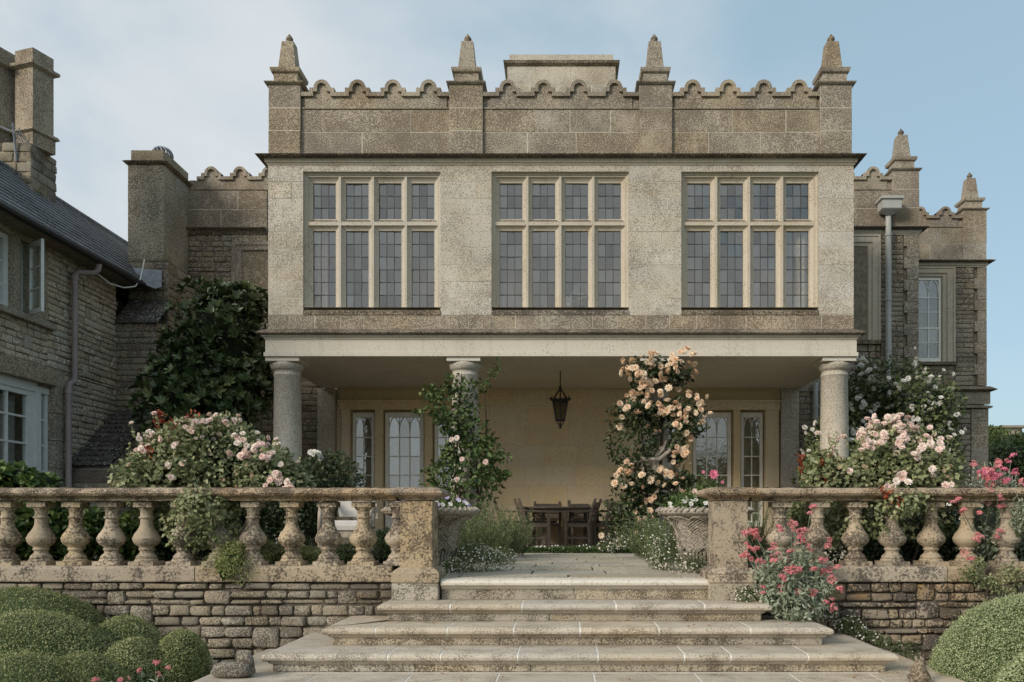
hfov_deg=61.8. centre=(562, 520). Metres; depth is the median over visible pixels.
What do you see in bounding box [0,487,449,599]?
balustrade
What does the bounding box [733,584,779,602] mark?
fleabane clump
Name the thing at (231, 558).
ladys mantle
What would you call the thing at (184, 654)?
box mound
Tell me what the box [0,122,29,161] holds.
tv aerial
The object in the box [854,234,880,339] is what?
blind window frame
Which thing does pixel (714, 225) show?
window
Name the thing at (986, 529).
red valerian
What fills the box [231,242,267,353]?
blind window frame
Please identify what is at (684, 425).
apricot climbing rose
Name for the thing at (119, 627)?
box mound
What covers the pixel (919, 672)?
stone hare
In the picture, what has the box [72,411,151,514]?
lean to
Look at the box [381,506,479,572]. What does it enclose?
stone urn
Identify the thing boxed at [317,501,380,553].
garden armchair
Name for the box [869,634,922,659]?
fleabane clump
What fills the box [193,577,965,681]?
garden steps
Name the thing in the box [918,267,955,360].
sash window
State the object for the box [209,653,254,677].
stone bird
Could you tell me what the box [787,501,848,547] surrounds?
variegated shrub
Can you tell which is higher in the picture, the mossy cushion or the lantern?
the lantern
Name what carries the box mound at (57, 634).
on the ground
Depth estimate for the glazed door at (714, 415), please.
17.40 m
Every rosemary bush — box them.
[456,497,542,560]
[617,510,677,560]
[747,501,800,563]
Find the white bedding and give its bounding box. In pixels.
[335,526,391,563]
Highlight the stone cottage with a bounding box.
[0,47,161,501]
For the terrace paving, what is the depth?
8.46 m
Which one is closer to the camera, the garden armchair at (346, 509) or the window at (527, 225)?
the garden armchair at (346, 509)
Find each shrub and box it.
[0,459,92,559]
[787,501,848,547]
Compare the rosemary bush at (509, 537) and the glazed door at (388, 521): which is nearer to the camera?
the rosemary bush at (509, 537)
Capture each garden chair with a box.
[493,499,523,535]
[513,498,551,546]
[532,501,560,544]
[562,498,601,545]
[568,500,594,544]
[582,499,621,545]
[605,499,629,545]
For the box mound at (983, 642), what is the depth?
5.76 m
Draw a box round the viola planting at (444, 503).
[395,496,470,507]
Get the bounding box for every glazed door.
[385,413,423,533]
[692,413,730,488]
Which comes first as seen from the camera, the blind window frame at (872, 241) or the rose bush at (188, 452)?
the rose bush at (188, 452)
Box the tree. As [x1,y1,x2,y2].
[988,424,1006,440]
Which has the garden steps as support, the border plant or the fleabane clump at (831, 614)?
the fleabane clump at (831, 614)
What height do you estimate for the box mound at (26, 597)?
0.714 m
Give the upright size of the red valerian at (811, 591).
0.990 m
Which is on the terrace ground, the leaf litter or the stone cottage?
the stone cottage
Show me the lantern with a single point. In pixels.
(560, 404)
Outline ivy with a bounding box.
[958,557,1023,595]
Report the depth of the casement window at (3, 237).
12.60 m
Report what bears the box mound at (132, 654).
on the ground
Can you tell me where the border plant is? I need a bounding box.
[55,506,173,562]
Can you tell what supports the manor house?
on the terrace ground
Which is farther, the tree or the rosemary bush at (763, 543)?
the tree
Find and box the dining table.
[520,506,595,545]
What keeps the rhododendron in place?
on the terrace ground
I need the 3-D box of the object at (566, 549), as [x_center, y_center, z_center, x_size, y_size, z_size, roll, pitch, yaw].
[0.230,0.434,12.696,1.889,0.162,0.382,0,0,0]
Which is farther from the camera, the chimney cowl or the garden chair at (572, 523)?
the chimney cowl
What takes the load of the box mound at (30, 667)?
on the ground
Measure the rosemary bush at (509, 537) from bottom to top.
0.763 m
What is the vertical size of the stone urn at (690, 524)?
0.614 m
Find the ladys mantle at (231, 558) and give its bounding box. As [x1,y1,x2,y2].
[200,539,260,585]
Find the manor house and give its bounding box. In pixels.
[114,34,996,549]
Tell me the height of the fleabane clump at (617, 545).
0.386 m
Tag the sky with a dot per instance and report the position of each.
(185, 77)
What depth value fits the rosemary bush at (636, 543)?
10.38 m
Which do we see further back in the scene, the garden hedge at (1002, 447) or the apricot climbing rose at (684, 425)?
the garden hedge at (1002, 447)
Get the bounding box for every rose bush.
[106,408,316,556]
[245,447,363,552]
[795,412,969,563]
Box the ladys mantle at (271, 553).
[242,534,311,563]
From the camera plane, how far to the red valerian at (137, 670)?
5.00 m
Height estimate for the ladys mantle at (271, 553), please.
0.414 m
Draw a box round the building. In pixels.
[997,425,1023,437]
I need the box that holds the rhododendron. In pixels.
[123,275,273,483]
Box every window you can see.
[0,231,22,311]
[0,374,48,472]
[303,172,440,314]
[492,172,628,314]
[681,172,818,314]
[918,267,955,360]
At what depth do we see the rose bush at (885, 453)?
7.58 m
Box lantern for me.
[549,371,570,428]
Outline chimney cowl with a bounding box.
[152,146,173,158]
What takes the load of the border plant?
on the terrace ground
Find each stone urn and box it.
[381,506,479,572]
[655,506,754,573]
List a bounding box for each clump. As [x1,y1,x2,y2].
[440,541,518,573]
[596,527,635,552]
[639,525,707,572]
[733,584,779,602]
[782,603,880,641]
[824,544,845,561]
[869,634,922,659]
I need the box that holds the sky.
[0,0,1023,431]
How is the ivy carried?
attached to the balustrade at (724, 571)
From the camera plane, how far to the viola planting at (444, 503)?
7.97 m
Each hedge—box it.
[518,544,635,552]
[988,427,1023,502]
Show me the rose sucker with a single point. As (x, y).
(203, 554)
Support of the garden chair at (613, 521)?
on the loggia floor
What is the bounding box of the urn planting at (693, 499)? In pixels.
[664,470,724,507]
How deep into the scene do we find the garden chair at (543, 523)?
15.67 m
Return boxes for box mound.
[0,585,108,629]
[0,606,116,658]
[0,649,70,681]
[49,647,132,681]
[95,612,163,645]
[103,634,167,681]
[155,627,212,681]
[926,592,1023,681]
[991,651,1023,681]
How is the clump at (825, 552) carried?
on the terrace paving
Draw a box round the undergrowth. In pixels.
[824,501,1023,563]
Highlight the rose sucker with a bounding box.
[136,501,279,561]
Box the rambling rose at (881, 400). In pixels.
[790,347,968,528]
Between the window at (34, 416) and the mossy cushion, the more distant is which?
the window at (34, 416)
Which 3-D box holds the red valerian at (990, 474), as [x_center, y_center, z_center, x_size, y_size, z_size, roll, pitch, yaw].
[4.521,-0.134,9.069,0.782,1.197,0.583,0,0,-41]
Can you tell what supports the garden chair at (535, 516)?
on the loggia floor
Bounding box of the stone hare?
[907,656,931,681]
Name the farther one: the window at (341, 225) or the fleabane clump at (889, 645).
the window at (341, 225)
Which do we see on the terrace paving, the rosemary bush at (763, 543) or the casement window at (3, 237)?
the rosemary bush at (763, 543)
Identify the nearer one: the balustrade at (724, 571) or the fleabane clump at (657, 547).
the balustrade at (724, 571)
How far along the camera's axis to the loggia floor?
16.47 m
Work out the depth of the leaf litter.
6.08 m
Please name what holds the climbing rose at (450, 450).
on the loggia floor
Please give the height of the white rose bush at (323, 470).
1.536 m
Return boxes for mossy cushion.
[298,545,321,563]
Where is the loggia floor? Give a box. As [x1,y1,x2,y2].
[299,544,808,551]
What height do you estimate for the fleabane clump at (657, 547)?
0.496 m
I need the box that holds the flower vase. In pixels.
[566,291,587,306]
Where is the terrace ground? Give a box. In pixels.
[59,544,943,563]
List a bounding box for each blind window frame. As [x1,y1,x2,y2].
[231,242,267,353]
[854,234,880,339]
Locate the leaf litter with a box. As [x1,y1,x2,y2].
[302,572,854,680]
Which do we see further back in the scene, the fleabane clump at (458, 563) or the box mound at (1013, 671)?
the fleabane clump at (458, 563)
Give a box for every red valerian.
[91,660,170,681]
[739,504,843,621]
[949,487,1023,562]
[963,453,1023,512]
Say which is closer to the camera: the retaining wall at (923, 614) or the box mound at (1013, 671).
the box mound at (1013, 671)
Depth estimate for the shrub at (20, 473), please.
8.03 m
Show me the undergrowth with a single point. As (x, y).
(873, 550)
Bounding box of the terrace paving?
[312,551,805,577]
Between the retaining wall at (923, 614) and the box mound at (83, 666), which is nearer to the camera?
the box mound at (83, 666)
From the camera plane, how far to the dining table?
15.96 m
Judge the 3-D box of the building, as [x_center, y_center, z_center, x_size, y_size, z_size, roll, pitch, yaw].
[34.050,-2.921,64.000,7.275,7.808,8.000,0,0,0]
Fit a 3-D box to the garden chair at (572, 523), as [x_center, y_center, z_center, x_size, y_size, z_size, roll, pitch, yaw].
[0.367,0.037,15.893,0.640,0.900,0.580,0,0,14]
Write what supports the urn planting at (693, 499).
in the stone urn at (690, 524)
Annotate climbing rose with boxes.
[411,357,512,516]
[598,346,712,545]
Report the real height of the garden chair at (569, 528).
0.900 m
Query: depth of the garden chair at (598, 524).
16.15 m
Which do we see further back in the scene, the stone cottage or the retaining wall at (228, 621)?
the stone cottage
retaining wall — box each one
[0,582,391,664]
[756,582,1023,664]
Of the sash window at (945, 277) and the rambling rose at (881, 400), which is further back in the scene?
the sash window at (945, 277)
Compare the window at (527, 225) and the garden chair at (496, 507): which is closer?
the window at (527, 225)
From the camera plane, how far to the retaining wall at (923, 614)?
7.06 m
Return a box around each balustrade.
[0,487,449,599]
[696,487,1023,599]

